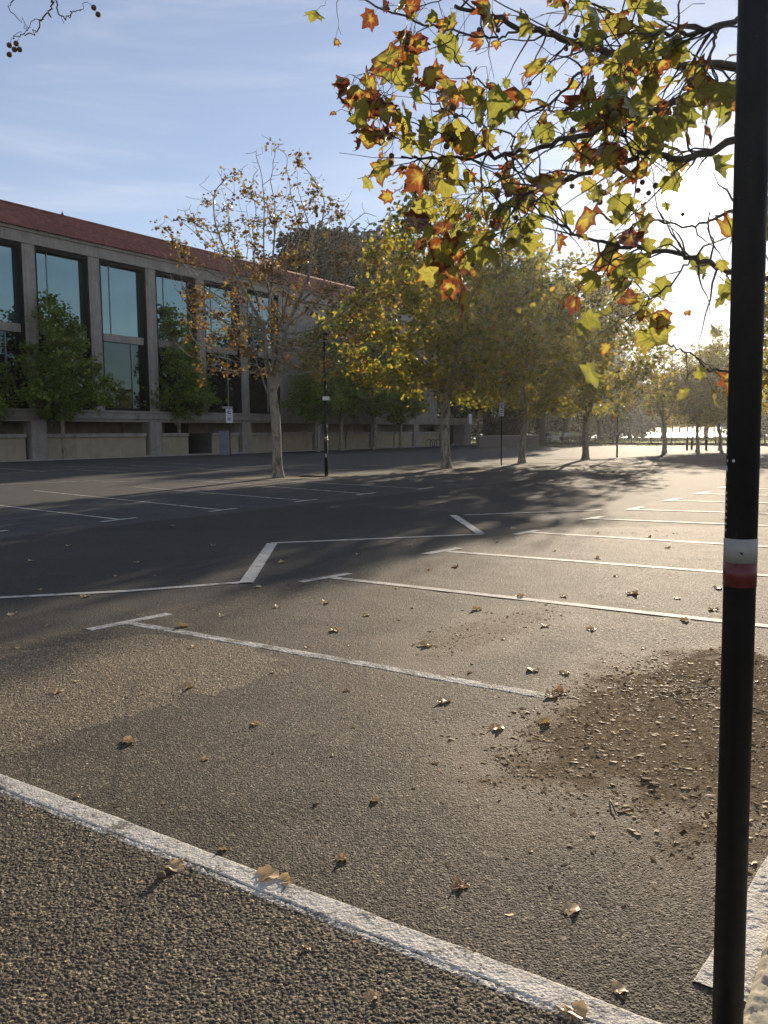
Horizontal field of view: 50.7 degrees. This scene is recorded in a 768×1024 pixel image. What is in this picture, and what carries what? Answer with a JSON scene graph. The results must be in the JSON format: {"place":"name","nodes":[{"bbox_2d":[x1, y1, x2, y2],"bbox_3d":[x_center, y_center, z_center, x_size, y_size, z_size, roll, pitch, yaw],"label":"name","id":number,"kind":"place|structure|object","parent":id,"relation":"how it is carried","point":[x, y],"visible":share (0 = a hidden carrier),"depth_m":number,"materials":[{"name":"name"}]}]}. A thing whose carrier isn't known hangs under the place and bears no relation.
{"place":"outdoors","nodes":[
{"label":"outdoors","id":0,"kind":"place"},
{"bbox_2d":[0,333,21,425],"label":"street tree","id":1,"kind":"object","parent":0,"point":[8,378],"visible":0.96,"depth_m":51.42,"materials":[{"name":"green plant"}]},
{"bbox_2d":[141,302,228,432],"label":"street tree","id":2,"kind":"object","parent":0,"point":[192,394],"visible":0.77,"depth_m":62.74,"materials":[{"name":"green plant"}]},
{"bbox_2d":[219,431,229,455],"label":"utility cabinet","id":3,"kind":"object","parent":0,"point":[224,445],"visible":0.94,"depth_m":60.35,"materials":[{"name":"metal"}]},
{"bbox_2d":[225,475,332,479],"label":"soil ground","id":4,"kind":"structure","parent":0,"point":[268,477],"depth_m":28.80,"materials":[{"name":"brown soil"}]},
{"bbox_2d":[150,135,405,477],"bbox_3d":[-3.740,-6.995,28.775,8.690,11.578,8.595,-3,6,-23],"label":"plane tree","id":5,"kind":"object","parent":4,"relation":"on","point":[272,372],"visible":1,"depth_m":27.81,"materials":[{"name":"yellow plant"}]},
{"bbox_2d":[301,474,353,476],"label":"soil ground","id":6,"kind":"structure","parent":0,"point":[335,475],"depth_m":30.04,"materials":[{"name":"brown soil"}]},
{"bbox_2d":[316,330,328,475],"bbox_3d":[-2.216,-3.908,29.689,0.513,5.395,0.380,-1,6,0],"label":"lamp post","id":7,"kind":"object","parent":6,"relation":"on","point":[325,397],"visible":0.82,"depth_m":29.67,"materials":[{"name":"black metal"}]},
{"bbox_2d":[0,525,767,1023],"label":"asphalt","id":8,"kind":"structure","parent":0,"point":[82,913],"depth_m":3.75,"materials":[{"name":"grey asphalt"}]},
{"bbox_2d":[50,687,63,693],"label":"fallen leaf","id":9,"kind":"object","parent":8,"relation":"on","point":[55,690],"visible":1,"depth_m":4.91,"materials":[{"name":"brown plant"}]},
{"bbox_2d":[0,581,246,597],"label":"road marking","id":10,"kind":"object","parent":8,"relation":"on","point":[119,590],"visible":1,"depth_m":8.06,"materials":[{"name":"paint"}]},
{"bbox_2d":[120,736,137,743],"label":"fallen leaf","id":11,"kind":"object","parent":8,"relation":"on","point":[127,739],"visible":1,"depth_m":4.11,"materials":[{"name":"brown plant"}]},
{"bbox_2d":[86,613,172,630],"bbox_3d":[-2.120,0.915,6.770,0.116,0.013,0.754,4,7,41],"label":"road marking","id":12,"kind":"object","parent":8,"relation":"on","point":[127,621],"visible":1,"depth_m":6.76,"materials":[{"name":"paint"}]},
{"bbox_2d":[156,870,165,879],"bbox_3d":[-0.778,1.267,2.828,0.030,0.031,0.032,-1,6,0],"label":"seed ball","id":13,"kind":"object","parent":8,"relation":"on","point":[161,875],"visible":1,"depth_m":2.82,"materials":[{"name":"brown plant"}]},
{"bbox_2d":[166,859,183,871],"bbox_3d":[-0.746,1.264,2.896,0.068,0.021,0.054,5,7,26],"label":"fallen leaf","id":14,"kind":"object","parent":8,"relation":"on","point":[176,867],"visible":1,"depth_m":2.90,"materials":[{"name":"brown plant"}]},
{"bbox_2d":[178,679,195,689],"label":"fallen leaf","id":15,"kind":"object","parent":8,"relation":"on","point":[186,684],"visible":1,"depth_m":5.00,"materials":[{"name":"brown plant"}]},
{"bbox_2d":[240,543,276,581],"bbox_3d":[-1.515,0.588,9.998,0.150,0.001,3.070,-1,6,-3],"label":"road marking","id":16,"kind":"object","parent":8,"relation":"on","point":[254,570],"visible":1,"depth_m":9.70,"materials":[{"name":"paint"}]},
{"bbox_2d":[0,789,595,1023],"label":"road marking","id":17,"kind":"object","parent":8,"relation":"on","point":[502,989],"visible":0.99,"depth_m":2.57,"materials":[{"name":"paint"}]},
{"bbox_2d":[303,943,314,951],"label":"fallen leaf","id":18,"kind":"object","parent":8,"relation":"on","point":[310,946],"visible":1,"depth_m":2.45,"materials":[{"name":"brown plant"}]},
{"bbox_2d":[299,573,350,581],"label":"road marking","id":19,"kind":"object","parent":8,"relation":"on","point":[324,577],"visible":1,"depth_m":8.73,"materials":[{"name":"paint"}]},
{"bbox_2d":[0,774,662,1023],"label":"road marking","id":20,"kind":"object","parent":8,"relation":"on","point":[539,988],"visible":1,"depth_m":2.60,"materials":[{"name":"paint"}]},
{"bbox_2d":[255,864,278,881],"bbox_3d":[-0.412,1.265,2.838,0.090,0.028,0.077,-6,6,-9],"label":"fallen leaf","id":21,"kind":"object","parent":20,"relation":"on","point":[266,871],"visible":1,"depth_m":2.85,"materials":[{"name":"brown plant"}]},
{"bbox_2d":[277,872,295,883],"bbox_3d":[-0.340,1.273,2.809,0.065,0.018,0.057,-5,11,14],"label":"fallen leaf","id":22,"kind":"object","parent":20,"relation":"on","point":[285,877],"visible":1,"depth_m":2.82,"materials":[{"name":"brown plant"}]},
{"bbox_2d":[556,1000,588,1019],"bbox_3d":[0.504,1.323,2.163,0.068,0.029,0.083,4,-5,-38],"label":"fallen leaf","id":23,"kind":"object","parent":20,"relation":"on","point":[580,1010],"visible":1,"depth_m":2.16,"materials":[{"name":"brown plant"}]},
{"bbox_2d":[126,622,545,697],"bbox_3d":[-0.577,1.002,5.737,3.631,0.013,0.111,3,7,32],"label":"road marking","id":24,"kind":"object","parent":8,"relation":"on","point":[474,683],"visible":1,"depth_m":5.48,"materials":[{"name":"paint"}]},
{"bbox_2d":[336,853,348,861],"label":"fallen leaf","id":25,"kind":"object","parent":8,"relation":"on","point":[342,856],"visible":1,"depth_m":2.96,"materials":[{"name":"brown plant"}]},
{"bbox_2d":[362,988,380,1001],"bbox_3d":[-0.035,1.330,2.228,0.046,0.015,0.052,6,16,42],"label":"fallen leaf","id":26,"kind":"object","parent":8,"relation":"on","point":[372,994],"visible":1,"depth_m":2.23,"materials":[{"name":"brown plant"}]},
{"bbox_2d":[271,534,479,542],"bbox_3d":[-0.046,0.388,11.967,3.225,0.001,0.116,-2,6,-14],"label":"road marking","id":27,"kind":"object","parent":8,"relation":"on","point":[374,538],"visible":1,"depth_m":11.94,"materials":[{"name":"paint"}]},
{"bbox_2d":[7,529,767,1021],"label":"leaf litter","id":28,"kind":"object","parent":8,"relation":"on","point":[647,745],"visible":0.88,"depth_m":4.03,"materials":[{"name":"brown plant"}]},
{"bbox_2d":[657,686,714,695],"bbox_3d":[1.805,1.057,4.827,0.468,0.014,0.025,-3,6,-22],"label":"twig","id":29,"kind":"object","parent":28,"relation":"on","point":[685,689],"visible":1,"depth_m":4.83,"materials":[{"name":"brown wood"}]},
{"bbox_2d":[418,639,431,645],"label":"fallen leaf","id":30,"kind":"object","parent":8,"relation":"on","point":[424,642],"visible":1,"depth_m":5.94,"materials":[{"name":"brown plant"}]},
{"bbox_2d":[423,547,460,553],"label":"road marking","id":31,"kind":"object","parent":8,"relation":"on","point":[443,550],"visible":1,"depth_m":10.65,"materials":[{"name":"paint"}]},
{"bbox_2d":[437,696,451,702],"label":"fallen leaf","id":32,"kind":"object","parent":8,"relation":"on","point":[440,699],"visible":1,"depth_m":4.67,"materials":[{"name":"brown plant"}]},
{"bbox_2d":[452,875,469,889],"bbox_3d":[0.267,1.267,2.775,0.070,0.026,0.053,3,9,-22],"label":"fallen leaf","id":33,"kind":"object","parent":8,"relation":"on","point":[459,883],"visible":1,"depth_m":2.78,"materials":[{"name":"brown plant"}]},
{"bbox_2d":[489,723,503,729],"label":"fallen leaf","id":34,"kind":"object","parent":8,"relation":"on","point":[495,726],"visible":1,"depth_m":4.25,"materials":[{"name":"brown plant"}]},
{"bbox_2d":[535,715,553,723],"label":"fallen leaf","id":35,"kind":"object","parent":8,"relation":"on","point":[542,719],"visible":1,"depth_m":4.34,"materials":[{"name":"brown plant"}]},
{"bbox_2d":[331,577,767,626],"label":"road marking","id":36,"kind":"object","parent":8,"relation":"on","point":[574,604],"visible":1,"depth_m":7.40,"materials":[{"name":"paint"}]},
{"bbox_2d":[545,687,558,697],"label":"fallen leaf","id":37,"kind":"object","parent":8,"relation":"on","point":[549,694],"visible":1,"depth_m":4.75,"materials":[{"name":"brown plant"}]},
{"bbox_2d":[550,684,567,694],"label":"fallen leaf","id":38,"kind":"object","parent":8,"relation":"on","point":[559,689],"visible":1,"depth_m":4.82,"materials":[{"name":"brown plant"}]},
{"bbox_2d":[561,902,579,914],"bbox_3d":[0.606,1.288,2.635,0.065,0.014,0.062,0,6,6],"label":"fallen leaf","id":39,"kind":"object","parent":8,"relation":"on","point":[567,908],"visible":1,"depth_m":2.64,"materials":[{"name":"brown plant"}]},
{"bbox_2d":[444,551,767,575],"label":"road marking","id":40,"kind":"object","parent":8,"relation":"on","point":[597,562],"visible":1,"depth_m":9.58,"materials":[{"name":"paint"}]},
{"bbox_2d":[612,981,627,993],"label":"fallen leaf","id":41,"kind":"object","parent":8,"relation":"on","point":[618,987],"visible":1,"depth_m":2.26,"materials":[{"name":"brown plant"}]},
{"bbox_2d":[530,532,767,546],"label":"road marking","id":42,"kind":"object","parent":8,"relation":"on","point":[636,538],"visible":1,"depth_m":11.70,"materials":[{"name":"paint"}]},
{"bbox_2d":[693,856,767,1002],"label":"road marking","id":43,"kind":"object","parent":8,"relation":"on","point":[757,916],"visible":0.57,"depth_m":2.50,"materials":[{"name":"paint"}]},
{"bbox_2d":[0,443,767,532],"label":"car park","id":44,"kind":"structure","parent":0,"point":[650,478],"depth_m":22.11,"materials":[{"name":"grey asphalt"}]},
{"bbox_2d":[6,0,100,57],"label":"plane tree","id":45,"kind":"object","parent":44,"relation":"on","point":[19,48],"visible":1,"depth_m":4.55,"materials":[{"name":"brown plant"}]},
{"bbox_2d":[0,505,115,518],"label":"road marking","id":46,"kind":"object","parent":44,"relation":"on","point":[59,512],"visible":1,"depth_m":16.51,"materials":[{"name":"paint"}]},
{"bbox_2d":[10,290,118,457],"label":"street tree","id":47,"kind":"object","parent":44,"relation":"on","point":[56,365],"visible":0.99,"depth_m":53.01,"materials":[{"name":"green plant"}]},
{"bbox_2d":[33,490,221,509],"bbox_3d":[-6.690,-0.331,20.034,9.449,0.001,0.100,5,8,44],"label":"road marking","id":48,"kind":"object","parent":44,"relation":"on","point":[132,500],"visible":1,"depth_m":19.40,"materials":[{"name":"paint"}]},
{"bbox_2d":[139,487,302,500],"bbox_3d":[-4.630,-0.509,21.689,7.954,0.001,0.100,5,8,44],"label":"road marking","id":49,"kind":"object","parent":44,"relation":"on","point":[219,493],"visible":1,"depth_m":21.47,"materials":[{"name":"paint"}]},
{"bbox_2d":[222,406,232,455],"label":"parking sign","id":50,"kind":"object","parent":44,"relation":"on","point":[229,416],"visible":0.98,"depth_m":59.01,"materials":[{"name":"white metal"}]},
{"bbox_2d":[0,199,469,459],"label":"library building","id":51,"kind":"structure","parent":44,"relation":"on","point":[115,287],"depth_m":61.10,"materials":[{"name":"concrete"}]},
{"bbox_2d":[0,238,28,408],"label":"window","id":52,"kind":"structure","parent":51,"relation":"in","point":[12,315],"depth_m":52.50,"materials":[{"name":"blue glass"}]},
{"bbox_2d":[34,245,92,409],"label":"window","id":53,"kind":"structure","parent":51,"relation":"in","point":[65,274],"depth_m":55.71,"materials":[{"name":"blue glass"}]},
{"bbox_2d":[99,259,149,410],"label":"window","id":54,"kind":"structure","parent":51,"relation":"in","point":[122,286],"depth_m":60.02,"materials":[{"name":"blue glass"}]},
{"bbox_2d":[155,270,197,411],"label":"window","id":55,"kind":"structure","parent":51,"relation":"in","point":[166,292],"depth_m":63.44,"materials":[{"name":"blue glass"}]},
{"bbox_2d":[165,423,188,448],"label":"door","id":56,"kind":"structure","parent":51,"relation":"in","point":[169,427],"depth_m":67.15,"materials":[{"name":"black glass"}]},
{"bbox_2d":[204,280,241,412],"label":"window","id":57,"kind":"structure","parent":51,"relation":"in","point":[231,389],"depth_m":68.45,"materials":[{"name":"blue glass"}]},
{"bbox_2d":[247,289,279,413],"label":"window","id":58,"kind":"structure","parent":51,"relation":"in","point":[258,397],"depth_m":72.20,"materials":[{"name":"blue glass"}]},
{"bbox_2d":[0,444,475,461],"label":"kerb","id":59,"kind":"structure","parent":44,"relation":"on","point":[196,454],"depth_m":61.49,"materials":[{"name":"concrete"}]},
{"bbox_2d":[193,480,364,493],"bbox_3d":[-3.523,-0.780,24.390,0.100,0.001,9.354,-5,7,-41],"label":"road marking","id":60,"kind":"object","parent":44,"relation":"on","point":[283,487],"visible":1,"depth_m":23.66,"materials":[{"name":"paint"}]},
{"bbox_2d":[279,322,352,451],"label":"street tree","id":61,"kind":"object","parent":44,"relation":"on","point":[314,410],"visible":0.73,"depth_m":68.03,"materials":[{"name":"green plant"}]},
{"bbox_2d":[291,302,398,450],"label":"street tree","id":62,"kind":"object","parent":44,"relation":"on","point":[354,395],"visible":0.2,"depth_m":72.73,"materials":[{"name":"green plant"}]},
{"bbox_2d":[267,216,427,292],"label":"stone pine","id":63,"kind":"object","parent":44,"relation":"on","point":[335,235],"visible":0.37,"depth_m":103.22,"materials":[{"name":"green plant"}]},
{"bbox_2d":[274,480,421,488],"bbox_3d":[-1.622,-0.889,25.341,7.858,0.001,0.100,5,8,44],"label":"road marking","id":64,"kind":"object","parent":44,"relation":"on","point":[346,484],"visible":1,"depth_m":24.81,"materials":[{"name":"paint"}]},
{"bbox_2d":[339,299,423,449],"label":"street tree","id":65,"kind":"object","parent":44,"relation":"on","point":[379,409],"visible":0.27,"depth_m":77.49,"materials":[{"name":"green plant"}]},
{"bbox_2d":[377,344,429,447],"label":"street tree","id":66,"kind":"object","parent":44,"relation":"on","point":[414,408],"visible":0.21,"depth_m":82.16,"materials":[{"name":"green plant"}]},
{"bbox_2d":[450,515,483,532],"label":"road marking","id":67,"kind":"object","parent":44,"relation":"on","point":[467,524],"visible":1,"depth_m":13.63,"materials":[{"name":"paint"}]},
{"bbox_2d":[469,414,471,446],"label":"parking sign","id":68,"kind":"object","parent":44,"relation":"on","point":[470,419],"visible":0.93,"depth_m":87.30,"materials":[{"name":"metal"}]},
{"bbox_2d":[499,399,503,464],"bbox_3d":[5.591,-3.784,38.565,0.214,3.301,0.112,0,6,5],"label":"parking sign","id":69,"kind":"object","parent":44,"relation":"on","point":[501,409],"visible":0.63,"depth_m":38.43,"materials":[{"name":"grey metal"}]},
{"bbox_2d":[482,415,529,435],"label":"bushy tree","id":70,"kind":"object","parent":44,"relation":"on","point":[494,426],"visible":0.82,"depth_m":96.75,"materials":[{"name":"green plant"}]},
{"bbox_2d":[466,510,588,514],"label":"road marking","id":71,"kind":"object","parent":44,"relation":"on","point":[526,512],"visible":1,"depth_m":15.62,"materials":[{"name":"paint"}]},
{"bbox_2d":[304,0,767,409],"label":"plane tree","id":72,"kind":"object","parent":44,"relation":"on","point":[614,110],"visible":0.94,"depth_m":3.92,"materials":[{"name":"green plant"}]},
{"bbox_2d":[488,274,602,444],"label":"shade tree","id":73,"kind":"object","parent":44,"relation":"on","point":[540,423],"visible":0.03,"depth_m":96.99,"materials":[{"name":"green plant"}]},
{"bbox_2d":[616,369,620,456],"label":"lamp post","id":74,"kind":"object","parent":44,"relation":"on","point":[618,371],"visible":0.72,"depth_m":48.48,"materials":[{"name":"black metal"}]},
{"bbox_2d":[609,333,720,452],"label":"plane tree","id":75,"kind":"object","parent":44,"relation":"on","point":[664,425],"visible":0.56,"depth_m":56.35,"materials":[{"name":"green plant"}]},
{"bbox_2d":[593,518,767,525],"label":"road marking","id":76,"kind":"object","parent":44,"relation":"on","point":[670,521],"visible":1,"depth_m":13.86,"materials":[{"name":"paint"}]},
{"bbox_2d":[647,341,728,451],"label":"plane tree","id":77,"kind":"object","parent":44,"relation":"on","point":[699,416],"visible":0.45,"depth_m":58.69,"materials":[{"name":"green plant"}]},
{"bbox_2d":[633,509,767,513],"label":"road marking","id":78,"kind":"object","parent":44,"relation":"on","point":[680,510],"visible":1,"depth_m":15.77,"materials":[{"name":"paint"}]},
{"bbox_2d":[672,323,767,450],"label":"plane tree","id":79,"kind":"object","parent":44,"relation":"on","point":[724,358],"visible":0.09,"depth_m":61.69,"materials":[{"name":"green plant"}]},
{"bbox_2d":[712,0,767,1023],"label":"lamp post","id":80,"kind":"object","parent":44,"relation":"on","point":[747,306],"visible":1,"depth_m":1.84,"materials":[{"name":"black metal"}]},
{"bbox_2d":[716,272,767,406],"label":"plane tree","id":81,"kind":"object","parent":44,"relation":"on","point":[765,355],"visible":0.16,"depth_m":35.01,"materials":[{"name":"green plant"}]},
{"bbox_2d":[743,934,767,1023],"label":"kerb","id":82,"kind":"structure","parent":44,"relation":"on","point":[756,1009],"depth_m":2.16,"materials":[{"name":"concrete"}]},
{"bbox_2d":[0,0,767,427],"label":"sky","id":83,"kind":"structure","parent":0,"point":[115,118],"materials":[{"name":"blue"}]},
{"bbox_2d":[411,467,486,469],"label":"soil ground","id":84,"kind":"structure","parent":0,"point":[430,468],"depth_m":35.28,"materials":[{"name":"brown soil"}]},
{"bbox_2d":[312,155,559,468],"bbox_3d":[2.623,-8.452,35.394,10.679,13.094,10.922,2,6,21],"label":"plane tree","id":85,"kind":"object","parent":84,"relation":"on","point":[456,338],"visible":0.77,"depth_m":33.48,"materials":[{"name":"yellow plant"}]},
{"bbox_2d":[491,462,545,463],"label":"soil ground","id":86,"kind":"structure","parent":0,"point":[521,463],"depth_m":40.32,"materials":[{"name":"brown soil"}]},
{"bbox_2d":[435,239,622,462],"bbox_3d":[6.931,-8.109,39.981,9.346,11.424,9.099,3,7,35],"label":"plane tree","id":87,"kind":"object","parent":86,"relation":"on","point":[552,379],"visible":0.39,"depth_m":38.88,"materials":[{"name":"green plant"}]},
{"bbox_2d":[557,459,611,459],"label":"soil ground","id":88,"kind":"structure","parent":0,"point":[584,459],"depth_m":45.10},
{"bbox_2d":[513,242,680,458],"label":"plane tree","id":89,"kind":"object","parent":88,"relation":"on","point":[599,299],"visible":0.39,"depth_m":43.71,"materials":[{"name":"green plant"}]},
{"bbox_2d":[454,436,767,447],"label":"lawn ground","id":90,"kind":"structure","parent":0,"point":[654,440],"depth_m":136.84,"materials":[{"name":"green plant"}]},
{"bbox_2d":[395,275,445,407],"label":"shade tree","id":91,"kind":"object","parent":90,"relation":"on","point":[428,312],"depth_m":111.69,"materials":[{"name":"green plant"}]},
{"bbox_2d":[433,280,468,442],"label":"shade tree","id":92,"kind":"object","parent":90,"relation":"on","point":[452,415],"visible":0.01,"depth_m":120.62,"materials":[{"name":"green plant"}]},
{"bbox_2d":[437,262,519,435],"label":"shade tree","id":93,"kind":"object","parent":90,"relation":"on","point":[467,411],"visible":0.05,"depth_m":103.53,"materials":[{"name":"green plant"}]},
{"bbox_2d":[476,435,539,447],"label":"brick wall","id":94,"kind":"structure","parent":90,"relation":"on","point":[495,441],"depth_m":87.01,"materials":[{"name":"brick"}]},
{"bbox_2d":[492,278,548,430],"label":"shade tree","id":95,"kind":"object","parent":90,"relation":"on","point":[516,416],"visible":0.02,"depth_m":126.62,"materials":[{"name":"green plant"}]},
{"bbox_2d":[545,432,560,441],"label":"parked car","id":96,"kind":"object","parent":90,"relation":"on","point":[550,439],"visible":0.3,"depth_m":124.48,"materials":[{"name":"silver metal"}]},
{"bbox_2d":[559,432,590,441],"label":"parked car","id":97,"kind":"object","parent":90,"relation":"on","point":[568,439],"visible":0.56,"depth_m":120.65,"materials":[{"name":"paint"}]},
{"bbox_2d":[546,340,606,434],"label":"shade tree","id":98,"kind":"object","parent":90,"relation":"on","point":[566,424],"visible":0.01,"depth_m":148.70,"materials":[{"name":"green plant"}]},
{"bbox_2d":[437,404,767,438],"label":"treeline","id":99,"kind":"object","parent":90,"relation":"on","point":[554,424],"visible":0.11,"depth_m":186.25,"materials":[{"name":"green plant"}]},
{"bbox_2d":[569,337,647,440],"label":"shade tree","id":100,"kind":"object","parent":90,"relation":"on","point":[599,422],"visible":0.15,"depth_m":136.75,"materials":[{"name":"green plant"}]},
{"bbox_2d":[590,397,643,439],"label":"bushy tree","id":101,"kind":"object","parent":90,"relation":"on","point":[613,427],"visible":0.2,"depth_m":155.94,"materials":[{"name":"green plant"}]},
{"bbox_2d":[623,404,659,438],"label":"bushy tree","id":102,"kind":"object","parent":90,"relation":"on","point":[636,425],"visible":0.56,"depth_m":163.37,"materials":[{"name":"green plant"}]},
{"bbox_2d":[546,435,767,445],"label":"lawn fence","id":103,"kind":"object","parent":90,"relation":"on","point":[715,443],"visible":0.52,"depth_m":93.82,"materials":[{"name":"brown wood"}]},
{"bbox_2d":[638,374,697,437],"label":"shade tree","id":104,"kind":"object","parent":90,"relation":"on","point":[660,422],"visible":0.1,"depth_m":168.17,"materials":[{"name":"green plant"}]},
{"bbox_2d":[686,388,723,437],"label":"shade tree","id":105,"kind":"object","parent":90,"relation":"on","point":[706,431],"visible":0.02,"depth_m":170.93,"materials":[{"name":"green plant"}]},
{"bbox_2d":[761,397,767,430],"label":"bushy tree","id":106,"kind":"object","parent":90,"relation":"on","point":[765,418],"visible":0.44,"depth_m":155.79,"materials":[{"name":"green plant"}]},
{"bbox_2d":[474,432,767,438],"bbox_3d":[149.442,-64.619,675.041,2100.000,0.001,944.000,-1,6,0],"label":"water","id":107,"kind":"structure","parent":0,"point":[682,434],"depth_m":433.44,"materials":[{"name":"grey liquid"}]},
{"bbox_2d":[531,426,726,432],"bbox_3d":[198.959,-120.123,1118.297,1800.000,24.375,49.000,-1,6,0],"label":"hills","id":108,"kind":"structure","parent":0,"point":[683,429],"depth_m":1096.70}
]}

